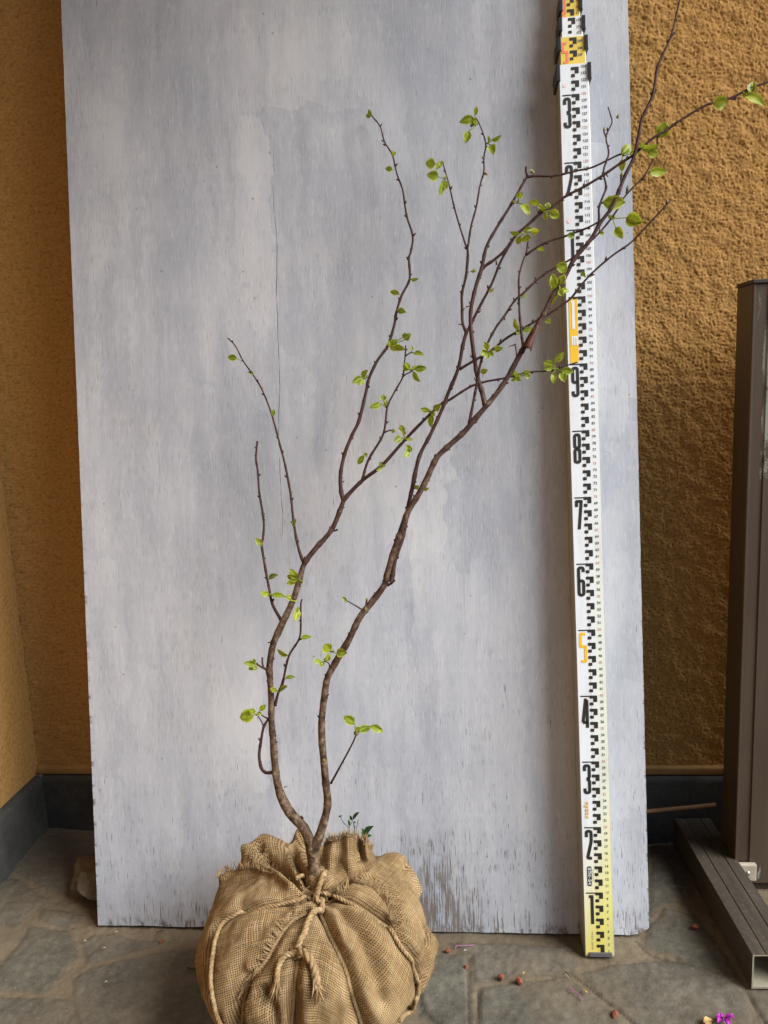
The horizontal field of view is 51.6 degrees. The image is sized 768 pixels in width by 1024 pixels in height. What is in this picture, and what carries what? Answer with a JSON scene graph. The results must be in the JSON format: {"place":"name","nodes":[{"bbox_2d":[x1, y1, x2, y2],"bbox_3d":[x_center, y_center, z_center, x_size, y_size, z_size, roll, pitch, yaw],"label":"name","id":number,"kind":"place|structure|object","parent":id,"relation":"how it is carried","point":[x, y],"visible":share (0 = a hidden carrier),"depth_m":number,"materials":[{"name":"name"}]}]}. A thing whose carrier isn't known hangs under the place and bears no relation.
{"place":"outdoors","nodes":[
{"label":"outdoors","id":0,"kind":"place"},
{"bbox_2d":[0,774,767,1023],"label":"ground","id":1,"kind":"structure","parent":0,"point":[669,965],"depth_m":1.21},
{"bbox_2d":[69,856,96,901],"bbox_3d":[-0.489,0.651,1.387,0.125,0.067,0.073,-1,10,7],"label":"rock","id":2,"kind":"object","parent":1,"relation":"on","point":[83,882],"visible":0.4,"depth_m":1.37,"materials":[{"name":"brown stone"}]},
{"bbox_2d":[61,0,648,934],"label":"plywood board","id":3,"kind":"object","parent":1,"relation":"on","point":[233,182],"visible":0.85,"depth_m":1.27,"materials":[{"name":"white paint"}]},
{"bbox_2d":[0,0,767,884],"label":"house","id":4,"kind":"structure","parent":1,"relation":"on","point":[700,248],"depth_m":1.41,"materials":[{"name":"paint"}]},
{"bbox_2d":[195,0,767,1023],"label":"tree sapling","id":5,"kind":"object","parent":1,"relation":"on","point":[303,926],"visible":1,"depth_m":1.07,"materials":[{"name":"brown plant"}]},
{"bbox_2d":[339,812,359,833],"bbox_3d":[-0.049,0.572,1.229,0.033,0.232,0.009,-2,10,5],"label":"weed","id":6,"kind":"object","parent":5,"relation":"on","point":[354,816],"visible":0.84,"depth_m":1.21,"materials":[{"name":"green plant"}]},
{"bbox_2d":[361,826,372,837],"bbox_3d":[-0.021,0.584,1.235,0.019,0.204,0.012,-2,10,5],"label":"weed","id":7,"kind":"object","parent":5,"relation":"in","point":[367,829],"visible":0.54,"depth_m":1.22,"materials":[{"name":"green plant"}]},
{"bbox_2d":[498,974,503,980],"bbox_3d":[0.173,0.686,1.174,0.011,0.009,0.010,-7,10,-24],"label":"terracotta chip","id":8,"kind":"object","parent":1,"relation":"on","point":[501,977],"visible":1,"depth_m":1.17,"materials":[{"name":"orange ceramic"}]},
{"bbox_2d":[515,977,521,984],"bbox_3d":[0.198,0.686,1.164,0.010,0.010,0.010,-2,10,3],"label":"terracotta chip","id":9,"kind":"object","parent":1,"relation":"on","point":[518,980],"visible":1,"depth_m":1.16,"materials":[{"name":"orange ceramic"}]},
{"bbox_2d":[553,0,614,956],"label":"leveling staff","id":10,"kind":"object","parent":1,"relation":"on","point":[572,77],"visible":0.98,"depth_m":1.20,"materials":[{"name":"metal"}]},
{"bbox_2d":[612,1009,618,1018],"bbox_3d":[0.318,0.693,1.099,0.013,0.008,0.011,-10,12,-39],"label":"terracotta chip","id":11,"kind":"object","parent":1,"relation":"on","point":[615,1013],"visible":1,"depth_m":1.10,"materials":[{"name":"orange ceramic"}]},
{"bbox_2d":[646,803,715,812],"bbox_3d":[0.430,0.555,1.462,0.338,0.069,0.007,0,10,12],"label":"wooden dowel","id":12,"kind":"object","parent":1,"relation":"on","point":[685,807],"visible":0.4,"depth_m":1.43,"materials":[{"name":"brown wood"}]},
{"bbox_2d":[691,923,698,929],"bbox_3d":[0.493,0.658,1.262,0.011,0.008,0.009,0,10,13],"label":"terracotta chip","id":13,"kind":"object","parent":1,"relation":"on","point":[695,926],"visible":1,"depth_m":1.26,"materials":[{"name":"red ceramic"}]},
{"bbox_2d":[703,1016,713,1023],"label":"dry petal","id":14,"kind":"object","parent":1,"relation":"on","point":[706,1020],"visible":1,"depth_m":1.07,"materials":[{"name":"yellow plant"}]},
{"bbox_2d":[674,818,767,988],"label":"square tube","id":15,"kind":"object","parent":1,"relation":"on","point":[737,906],"visible":1,"depth_m":1.27,"materials":[{"name":"metal"}]},
{"bbox_2d":[716,1012,733,1023],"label":"flower","id":16,"kind":"object","parent":1,"relation":"on","point":[720,1016],"visible":1,"depth_m":1.08,"materials":[{"name":"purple plant"}]},
{"bbox_2d":[721,279,767,887],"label":"metal post","id":17,"kind":"object","parent":1,"relation":"on","point":[744,836],"visible":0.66,"depth_m":1.28,"materials":[{"name":"brown metal"}]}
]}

